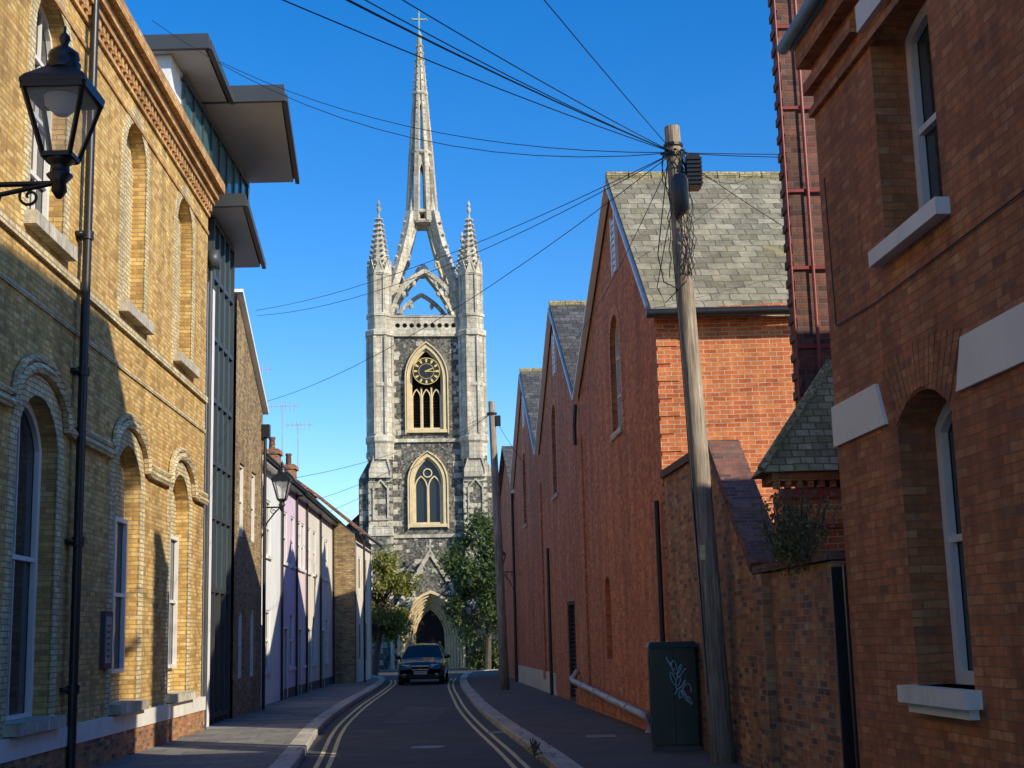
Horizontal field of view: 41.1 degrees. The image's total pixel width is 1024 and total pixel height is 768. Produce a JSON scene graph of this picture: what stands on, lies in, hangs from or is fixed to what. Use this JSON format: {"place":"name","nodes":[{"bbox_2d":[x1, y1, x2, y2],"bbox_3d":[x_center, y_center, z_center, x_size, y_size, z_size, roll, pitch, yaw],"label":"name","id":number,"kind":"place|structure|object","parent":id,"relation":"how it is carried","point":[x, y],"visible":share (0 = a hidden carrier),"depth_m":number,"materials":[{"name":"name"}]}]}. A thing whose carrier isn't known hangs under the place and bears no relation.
{"place":"outdoors","nodes":[
{"label":"outdoors","id":0,"kind":"place"},
{"bbox_2d":[210,207,259,267],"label":"canopy soffit","id":1,"kind":"structure","parent":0,"point":[233,223],"depth_m":32.42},
{"bbox_2d":[93,676,377,767],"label":"pavement","id":2,"kind":"structure","parent":0,"point":[230,742],"depth_m":24.74,"materials":[{"name":"concrete"}]},
{"bbox_2d":[267,453,293,699],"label":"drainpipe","id":3,"kind":"object","parent":2,"relation":"on","point":[273,461],"visible":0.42,"depth_m":41.69,"materials":[{"name":"metal"}]},
{"bbox_2d":[293,479,306,695],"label":"gutter","id":4,"kind":"object","parent":2,"relation":"on","point":[298,484],"visible":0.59,"depth_m":45.07,"materials":[{"name":"black paint"}]},
{"bbox_2d":[304,492,316,691],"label":"gutter","id":5,"kind":"object","parent":2,"relation":"on","point":[310,496],"visible":0.8,"depth_m":47.88,"materials":[{"name":"black paint"}]},
{"bbox_2d":[315,500,329,687],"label":"gutter","id":6,"kind":"object","parent":2,"relation":"on","point":[319,504],"visible":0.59,"depth_m":52.19,"materials":[{"name":"black paint"}]},
{"bbox_2d":[328,512,340,683],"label":"gutter","id":7,"kind":"object","parent":2,"relation":"on","point":[334,517],"visible":0.77,"depth_m":56.82,"materials":[{"name":"black paint"}]},
{"bbox_2d":[363,534,381,682],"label":"gutter","id":8,"kind":"object","parent":2,"relation":"on","point":[364,625],"visible":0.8,"depth_m":57.39,"materials":[{"name":"black paint"}]},
{"bbox_2d":[297,479,378,542],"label":"roof","id":9,"kind":"structure","parent":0,"point":[324,501],"depth_m":58.04,"materials":[{"name":"tile"}]},
{"bbox_2d":[307,491,353,533],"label":"gable","id":10,"kind":"structure","parent":9,"relation":"attached to","point":[341,528],"depth_m":57.84,"materials":[{"name":"brown brick"}]},
{"bbox_2d":[346,11,497,669],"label":"church with crown spire","id":11,"kind":"structure","parent":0,"point":[427,383],"depth_m":86.91,"materials":[{"name":"stone"}]},
{"bbox_2d":[416,610,444,650],"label":"church door","id":12,"kind":"structure","parent":11,"relation":"in","point":[429,629],"depth_m":84.46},
{"bbox_2d":[297,669,547,767],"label":"road","id":13,"kind":"structure","parent":0,"point":[368,739],"depth_m":25.82,"materials":[{"name":"asphalt"}]},
{"bbox_2d":[313,680,395,767],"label":"double yellow line","id":14,"kind":"object","parent":13,"relation":"on","point":[331,758],"visible":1,"depth_m":26.76,"materials":[{"name":"paint"}]},
{"bbox_2d":[371,544,423,675],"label":"tree","id":15,"kind":"object","parent":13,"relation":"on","point":[396,618],"visible":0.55,"depth_m":69.75,"materials":[{"name":"green plant"}]},
{"bbox_2d":[381,707,449,723],"bbox_3d":[-2.288,8.128,33.592,1.200,0.004,7.000,-2,-11,0],"label":"road repair patch","id":16,"kind":"object","parent":13,"relation":"on","point":[422,715],"visible":1,"depth_m":32.98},
{"bbox_2d":[395,641,449,684],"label":"parked car","id":17,"kind":"object","parent":13,"relation":"on","point":[423,661],"visible":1,"depth_m":56.40,"materials":[{"name":"black paint"}]},
{"bbox_2d":[410,745,444,748],"bbox_3d":[-1.439,6.186,23.269,0.600,0.006,0.600,-2,-11,0],"label":"manhole cover","id":18,"kind":"object","parent":13,"relation":"on","point":[427,747],"visible":1,"depth_m":23.22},
{"bbox_2d":[427,502,497,669],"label":"churchyard tree","id":19,"kind":"object","parent":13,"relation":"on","point":[459,564],"visible":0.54,"depth_m":77.34,"materials":[{"name":"green plant"}]},
{"bbox_2d":[448,678,529,767],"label":"double yellow line","id":20,"kind":"object","parent":13,"relation":"on","point":[508,761],"visible":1,"depth_m":25.98,"materials":[{"name":"paint"}]},
{"bbox_2d":[521,737,551,762],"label":"verge weeds","id":21,"kind":"object","parent":13,"relation":"on","point":[533,746],"visible":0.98,"depth_m":19.75,"materials":[{"name":"green plant"}]},
{"bbox_2d":[379,667,498,671],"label":"churchyard path","id":22,"kind":"structure","parent":0,"point":[450,668],"depth_m":80.31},
{"bbox_2d":[124,0,779,524],"label":"sky","id":23,"kind":"structure","parent":0,"point":[702,67],"materials":[{"name":"blue"}]},
{"bbox_2d":[467,671,751,767],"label":"pavement","id":24,"kind":"structure","parent":0,"point":[563,725],"depth_m":24.65,"materials":[{"name":"concrete"}]},
{"bbox_2d":[644,641,701,751],"bbox_3d":[2.381,4.611,20.212,0.740,1.565,0.550,-2,-11,0],"label":"telecoms cabinet","id":25,"kind":"object","parent":24,"relation":"on","point":[674,725],"visible":1,"depth_m":19.99,"materials":[{"name":"metal"}]},
{"label":"ground","id":26,"kind":"structure","parent":0,"visible":0},
{"bbox_2d":[0,0,224,767],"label":"yellow brick warehouse","id":27,"kind":"structure","parent":26,"relation":"on","point":[104,500],"depth_m":20.71,"materials":[{"name":"brick"}]},
{"bbox_2d":[6,401,41,720],"bbox_3d":[-6.352,2.205,17.413,0.075,4.150,1.701,-1,-11,-2],"label":"window frame","id":28,"kind":"structure","parent":27,"relation":"in","point":[33,559],"depth_m":18.01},
{"bbox_2d":[30,2,52,219],"bbox_3d":[-6.506,-3.667,18.503,0.075,3.300,1.501,-1,-11,-2],"label":"window frame","id":29,"kind":"structure","parent":27,"relation":"in","point":[42,21],"depth_m":18.97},
{"bbox_2d":[0,26,104,205],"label":"street lamp","id":30,"kind":"object","parent":27,"relation":"attached to","point":[59,84],"visible":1,"depth_m":10.46,"materials":[{"name":"metal"}]},
{"bbox_2d":[110,516,127,673],"bbox_3d":[-6.429,3.441,22.271,0.075,2.500,0.800,-1,-11,-2],"label":"window frame","id":31,"kind":"structure","parent":27,"relation":"in","point":[117,519],"depth_m":22.49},
{"bbox_2d":[168,535,178,667],"bbox_3d":[-6.538,4.174,26.203,0.075,2.500,0.800,-1,-11,-2],"label":"window frame","id":32,"kind":"structure","parent":27,"relation":"in","point":[176,544],"depth_m":26.49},
{"bbox_2d":[154,55,249,203],"bbox_3d":[-8.343,-4.960,30.127,3.580,1.300,7.850,-2,-11,0],"label":"storey","id":33,"kind":"object","parent":27,"relation":"on","point":[172,72],"visible":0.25,"depth_m":26.45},
{"bbox_2d":[152,50,226,101],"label":"canopy soffit","id":34,"kind":"structure","parent":33,"relation":"on","point":[197,69],"depth_m":27.27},
{"bbox_2d":[143,33,234,104],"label":"canopy fascia","id":35,"kind":"structure","parent":34,"relation":"on","point":[171,42],"depth_m":26.22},
{"bbox_2d":[181,82,246,193],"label":"glazing","id":36,"kind":"structure","parent":33,"relation":"attached to","point":[198,113],"depth_m":29.80,"materials":[{"name":"teal glass"}]},
{"bbox_2d":[182,75,248,199],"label":"mullions","id":37,"kind":"object","parent":33,"relation":"attached to","point":[196,99],"visible":0.57,"depth_m":29.74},
{"bbox_2d":[203,102,292,182],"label":"canopy soffit","id":38,"kind":"structure","parent":33,"relation":"on","point":[254,136],"depth_m":30.86,"materials":[{"name":"metal"}]},
{"bbox_2d":[201,84,299,183],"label":"canopy fascia","id":39,"kind":"structure","parent":38,"relation":"on","point":[251,94],"depth_m":28.89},
{"bbox_2d":[201,281,214,726],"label":"white pier","id":40,"kind":"structure","parent":26,"relation":"on","point":[210,523],"depth_m":29.37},
{"bbox_2d":[202,250,220,728],"bbox_3d":[-6.392,2.153,28.902,0.261,10.250,0.358,-2,-11,0],"label":"rainwater pipe","id":41,"kind":"object","parent":26,"relation":"on","point":[213,259],"visible":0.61,"depth_m":28.93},
{"bbox_2d":[229,392,235,716],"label":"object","id":42,"kind":"object","parent":26,"relation":"on","point":[232,546],"depth_m":33.45,"materials":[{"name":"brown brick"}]},
{"bbox_2d":[233,322,236,393],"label":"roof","id":43,"kind":"structure","parent":42,"relation":"on","point":[235,357],"depth_m":35.32,"materials":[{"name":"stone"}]},
{"bbox_2d":[231,295,262,718],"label":"facade","id":44,"kind":"structure","parent":26,"relation":"on","point":[248,559],"depth_m":34.30,"materials":[{"name":"brown brick"}]},
{"bbox_2d":[233,611,241,678],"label":"window frame","id":45,"kind":"object","parent":44,"relation":"attached to","point":[239,638],"visible":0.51,"depth_m":33.37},
{"bbox_2d":[234,464,242,536],"bbox_3d":[-6.740,2.870,33.672,0.075,1.800,0.800,-1,-11,-2],"label":"window frame","id":46,"kind":"object","parent":44,"relation":"attached to","point":[241,506],"visible":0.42,"depth_m":33.97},
{"bbox_2d":[234,289,268,414],"bbox_3d":[-6.882,-0.746,35.462,0.500,2.418,4.449,-1,-11,-2],"label":"parapet coping","id":47,"kind":"object","parent":44,"relation":"on","point":[251,344],"visible":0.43,"depth_m":34.99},
{"bbox_2d":[250,609,252,676],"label":"window frame","id":48,"kind":"object","parent":44,"relation":"attached to","point":[251,642],"visible":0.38,"depth_m":35.12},
{"bbox_2d":[251,473,254,541],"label":"window frame","id":49,"kind":"object","parent":44,"relation":"attached to","point":[252,507],"visible":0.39,"depth_m":35.75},
{"bbox_2d":[261,424,270,709],"bbox_3d":[-6.588,4.824,36.406,0.229,7.550,0.287,-2,-11,0],"label":"drainpipe","id":50,"kind":"object","parent":44,"relation":"attached to","point":[265,431],"visible":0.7,"depth_m":36.40,"materials":[{"name":"metal"}]},
{"bbox_2d":[261,467,280,704],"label":"front wall","id":51,"kind":"structure","parent":26,"relation":"on","point":[273,608],"depth_m":40.37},
{"bbox_2d":[265,610,268,670],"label":"window frame","id":52,"kind":"object","parent":51,"relation":"attached to","point":[267,655],"visible":0.46,"depth_m":39.30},
{"bbox_2d":[266,500,269,554],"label":"window frame","id":53,"kind":"object","parent":51,"relation":"attached to","point":[267,529],"visible":0.45,"depth_m":39.90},
{"bbox_2d":[262,459,277,475],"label":"soffit","id":54,"kind":"structure","parent":51,"relation":"attached to","point":[272,468],"depth_m":39.12,"materials":[{"name":"white paint"}]},
{"bbox_2d":[262,460,292,536],"bbox_3d":[-6.907,3.260,38.078,1.500,2.275,0.520,-2,-11,0],"label":"street lamp","id":55,"kind":"object","parent":51,"relation":"attached to","point":[281,478],"visible":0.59,"depth_m":38.01,"materials":[{"name":"metal"}]},
{"bbox_2d":[280,486,295,688],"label":"front wall","id":56,"kind":"structure","parent":26,"relation":"on","point":[289,575],"depth_m":43.90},
{"bbox_2d":[283,626,287,699],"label":"door frame","id":57,"kind":"object","parent":56,"relation":"attached to","point":[286,669],"visible":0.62,"depth_m":42.69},
{"bbox_2d":[284,512,286,561],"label":"window frame","id":58,"kind":"object","parent":56,"relation":"attached to","point":[285,514],"visible":0.25,"depth_m":43.44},
{"bbox_2d":[284,686,295,698],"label":"plinth","id":59,"kind":"structure","parent":56,"relation":"attached to","point":[291,691],"depth_m":43.37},
{"bbox_2d":[290,614,292,666],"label":"window frame","id":60,"kind":"object","parent":56,"relation":"attached to","point":[291,640],"visible":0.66,"depth_m":44.57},
{"bbox_2d":[290,516,293,564],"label":"window frame","id":61,"kind":"object","parent":56,"relation":"attached to","point":[292,540],"visible":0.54,"depth_m":45.19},
{"bbox_2d":[285,482,303,494],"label":"soffit","id":62,"kind":"structure","parent":56,"relation":"attached to","point":[295,489],"depth_m":44.45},
{"bbox_2d":[295,499,305,684],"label":"front wall","id":63,"kind":"structure","parent":26,"relation":"on","point":[301,575],"depth_m":47.06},
{"bbox_2d":[298,521,299,567],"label":"window frame","id":64,"kind":"object","parent":63,"relation":"attached to","point":[298,544],"visible":0.24,"depth_m":46.89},
{"bbox_2d":[298,627,301,693],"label":"door frame","id":65,"kind":"object","parent":63,"relation":"attached to","point":[300,664],"visible":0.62,"depth_m":46.21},
{"bbox_2d":[301,523,303,568],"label":"window frame","id":66,"kind":"object","parent":63,"relation":"attached to","point":[302,538],"visible":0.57,"depth_m":47.88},
{"bbox_2d":[298,494,312,504],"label":"soffit","id":67,"kind":"structure","parent":63,"relation":"attached to","point":[304,499],"depth_m":47.15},
{"bbox_2d":[308,507,319,682],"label":"front wall","id":68,"kind":"structure","parent":26,"relation":"on","point":[313,582],"depth_m":50.91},
{"bbox_2d":[308,628,311,690],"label":"door frame","id":69,"kind":"object","parent":68,"relation":"attached to","point":[310,662],"visible":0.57,"depth_m":48.97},
{"bbox_2d":[308,680,319,691],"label":"plinth","id":70,"kind":"structure","parent":68,"relation":"attached to","point":[316,684],"depth_m":49.89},
{"bbox_2d":[313,617,314,663],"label":"window frame","id":71,"kind":"object","parent":68,"relation":"attached to","point":[313,640],"visible":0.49,"depth_m":50.77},
{"bbox_2d":[308,501,325,515],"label":"soffit","id":72,"kind":"structure","parent":68,"relation":"attached to","point":[317,509],"depth_m":50.81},
{"bbox_2d":[269,675,384,767],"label":"kerb","id":73,"kind":"structure","parent":26,"relation":"on","point":[293,754],"depth_m":26.78,"materials":[{"name":"stone"}]},
{"bbox_2d":[322,518,332,678],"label":"front wall","id":74,"kind":"structure","parent":26,"relation":"on","point":[327,586],"depth_m":55.31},
{"bbox_2d":[322,513,337,525],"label":"soffit","id":75,"kind":"structure","parent":74,"relation":"attached to","point":[328,518],"depth_m":55.17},
{"bbox_2d":[332,534,371,682],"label":"side wall","id":76,"kind":"structure","parent":26,"relation":"on","point":[345,598],"depth_m":57.30,"materials":[{"name":"brown brick"}]},
{"bbox_2d":[356,534,371,682],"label":"street wall","id":77,"kind":"structure","parent":26,"relation":"on","point":[359,619],"depth_m":59.71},
{"bbox_2d":[372,635,498,669],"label":"churchyard hedge","id":78,"kind":"object","parent":26,"relation":"on","point":[480,658],"visible":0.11,"depth_m":79.85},
{"bbox_2d":[486,401,509,689],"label":"telegraph pole","id":79,"kind":"object","parent":26,"relation":"on","point":[494,419],"visible":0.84,"depth_m":45.62,"materials":[{"name":"brown wood"}]},
{"bbox_2d":[499,446,517,678],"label":"slate roofed annex","id":80,"kind":"object","parent":26,"relation":"on","point":[505,472],"visible":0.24,"depth_m":59.02,"materials":[{"name":"red brick"}]},
{"bbox_2d":[460,669,582,767],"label":"kerb","id":81,"kind":"structure","parent":26,"relation":"on","point":[516,733],"depth_m":24.90,"materials":[{"name":"stone"}]},
{"bbox_2d":[509,171,795,732],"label":"gabled red brick hall","id":82,"kind":"structure","parent":26,"relation":"on","point":[600,439],"depth_m":27.06,"materials":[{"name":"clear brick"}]},
{"bbox_2d":[568,601,576,701],"bbox_3d":[1.685,6.975,35.677,0.180,2.570,1.705,-1,-11,-4],"label":"louvred door","id":83,"kind":"structure","parent":82,"relation":"in","point":[571,605],"depth_m":36.38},
{"bbox_2d":[615,323,621,425],"bbox_3d":[2.258,-0.234,27.811,0.075,2.400,1.204,-1,-11,-4],"label":"window frame","id":84,"kind":"structure","parent":82,"relation":"in","point":[616,335],"depth_m":28.34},
{"bbox_2d":[657,124,735,763],"bbox_3d":[2.439,0.699,18.611,0.779,8.909,0.516,-2,-11,0],"label":"telegraph pole","id":85,"kind":"object","parent":26,"relation":"on","point":[682,184],"visible":0.99,"depth_m":18.53,"materials":[{"name":"brown wood"}]},
{"bbox_2d":[152,0,782,510],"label":"overhead wires","id":86,"kind":"object","parent":85,"relation":"attached to","point":[498,152],"visible":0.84,"depth_m":19.64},
{"bbox_2d":[664,460,845,767],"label":"brick garden wall","id":87,"kind":"structure","parent":26,"relation":"on","point":[806,676],"depth_m":16.88,"materials":[{"name":"brick"}]},
{"bbox_2d":[660,440,845,573],"bbox_3d":[3.048,1.618,18.327,0.460,1.965,8.758,-1,-11,-4],"label":"coping","id":88,"kind":"object","parent":87,"relation":"on","point":[731,470],"visible":0.59,"depth_m":17.95,"materials":[{"name":"brick"}]},
{"bbox_2d":[745,466,842,576],"bbox_3d":[3.110,1.567,15.140,1.043,1.268,2.806,-2,-11,0],"label":"bush","id":89,"kind":"object","parent":87,"relation":"on","point":[794,541],"visible":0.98,"depth_m":14.76,"materials":[{"name":"green plant"}]},
{"bbox_2d":[753,573,780,767],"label":"buttress pier","id":90,"kind":"structure","parent":26,"relation":"on","point":[766,676],"depth_m":16.08,"materials":[{"name":"brick"}]},
{"bbox_2d":[750,359,844,569],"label":"tiled outhouse","id":91,"kind":"structure","parent":26,"relation":"on","point":[801,448],"depth_m":15.86,"materials":[{"name":"tile"}]},
{"bbox_2d":[768,0,839,487],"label":"tall brick chimney","id":92,"kind":"object","parent":26,"relation":"on","point":[806,287],"visible":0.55,"depth_m":17.13,"materials":[{"name":"brick"}]},
{"bbox_2d":[811,0,1023,767],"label":"street wall","id":93,"kind":"structure","parent":26,"relation":"on","point":[899,607],"depth_m":11.58,"materials":[{"name":"red brick"}]},
{"bbox_2d":[790,0,826,50],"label":"soffit","id":94,"kind":"structure","parent":93,"relation":"on","point":[808,24],"depth_m":13.85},
{"bbox_2d":[777,0,820,54],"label":"gutter","id":95,"kind":"object","parent":94,"relation":"attached to","point":[798,23],"visible":1,"depth_m":13.93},
{"bbox_2d":[795,0,906,117],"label":"cornice bands","id":96,"kind":"object","parent":93,"relation":"attached to","point":[824,26],"visible":0.92,"depth_m":13.38,"materials":[{"name":"red brick"}]},
{"bbox_2d":[855,0,886,32],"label":"lintel","id":97,"kind":"structure","parent":93,"relation":"on","point":[866,12],"depth_m":12.46,"materials":[{"name":"white paint"}]},
{"bbox_2d":[878,328,961,425],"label":"arch voussoirs","id":98,"kind":"object","parent":93,"relation":"attached to","point":[908,371],"visible":1,"depth_m":11.32,"materials":[{"name":"red brick"}]},
{"bbox_2d":[905,2,936,208],"bbox_3d":[3.719,-2.365,11.725,0.075,2.100,1.334,-1,-11,-4],"label":"window frame","id":99,"kind":"object","parent":93,"relation":"attached to","point":[921,129],"visible":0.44,"depth_m":12.29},
{"bbox_2d":[917,24,942,199],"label":"glazing","id":100,"kind":"structure","parent":99,"relation":"attached to","point":[929,111],"depth_m":12.18,"materials":[{"name":"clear glass"}]},
{"bbox_2d":[824,178,1023,325],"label":"cable","id":101,"kind":"object","parent":93,"relation":"attached to","point":[980,223],"depth_m":12.02,"materials":[{"name":"metal"}]},
{"bbox_2d":[868,196,982,719],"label":"sills","id":102,"kind":"structure","parent":93,"relation":"attached to","point":[961,703],"depth_m":10.98,"materials":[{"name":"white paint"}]},
{"bbox_2d":[831,302,1023,446],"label":"painted bands","id":103,"kind":"object","parent":93,"relation":"attached to","point":[993,347],"visible":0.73,"depth_m":10.26,"materials":[{"name":"paint"}]},
{"bbox_2d":[935,401,974,684],"bbox_3d":[3.803,1.235,11.184,0.075,2.420,1.184,-1,-11,-4],"label":"window frame","id":104,"kind":"object","parent":93,"relation":"attached to","point":[963,674],"visible":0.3,"depth_m":11.65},
{"bbox_2d":[948,423,972,670],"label":"glazing","id":105,"kind":"structure","parent":104,"relation":"attached to","point":[960,553],"depth_m":11.61,"materials":[{"name":"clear glass"}]},
{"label":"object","id":106,"kind":"object","parent":26,"relation":"on","visible":0},
{"bbox_2d":[207,217,234,724],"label":"mullions","id":107,"kind":"object","parent":106,"relation":"attached to","point":[219,689],"visible":0.64,"depth_m":31.37,"materials":[{"name":"metal"}]},
{"bbox_2d":[211,228,230,589],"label":"curtain glazing","id":108,"kind":"structure","parent":107,"relation":"attached to","point":[223,415],"depth_m":31.91,"materials":[{"name":"teal glass"}]},
{"bbox_2d":[212,193,265,268],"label":"canopy fascia","id":109,"kind":"structure","parent":106,"relation":"on","point":[234,200],"depth_m":30.45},
{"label":"roof","id":110,"kind":"object","parent":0,"visible":0},
{"bbox_2d":[267,448,282,463],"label":"chimney stack","id":111,"kind":"object","parent":110,"relation":"on","point":[275,454],"visible":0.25,"depth_m":52.57,"materials":[{"name":"brick"}]},
{"bbox_2d":[271,401,298,454],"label":"tv aerial","id":112,"kind":"object","parent":111,"relation":"attached to","point":[294,405],"visible":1,"depth_m":53.23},
{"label":"roof","id":113,"kind":"object","parent":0,"visible":0},
{"bbox_2d":[283,464,298,479],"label":"chimney stack","id":114,"kind":"object","parent":113,"relation":"attached to","point":[292,469],"visible":0.25,"depth_m":57.29,"materials":[{"name":"brick"}]},
{"bbox_3d":[6.720,0.296,13.907,6.978,7.850,0.558,-2,-11,0],"label":"end wall","id":115,"kind":"object","parent":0,"visible":0},
{"bbox_2d":[830,565,859,767],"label":"garden gate","id":116,"kind":"structure","parent":115,"relation":"attached to","point":[845,675],"depth_m":13.54,"materials":[{"name":"black paint"}]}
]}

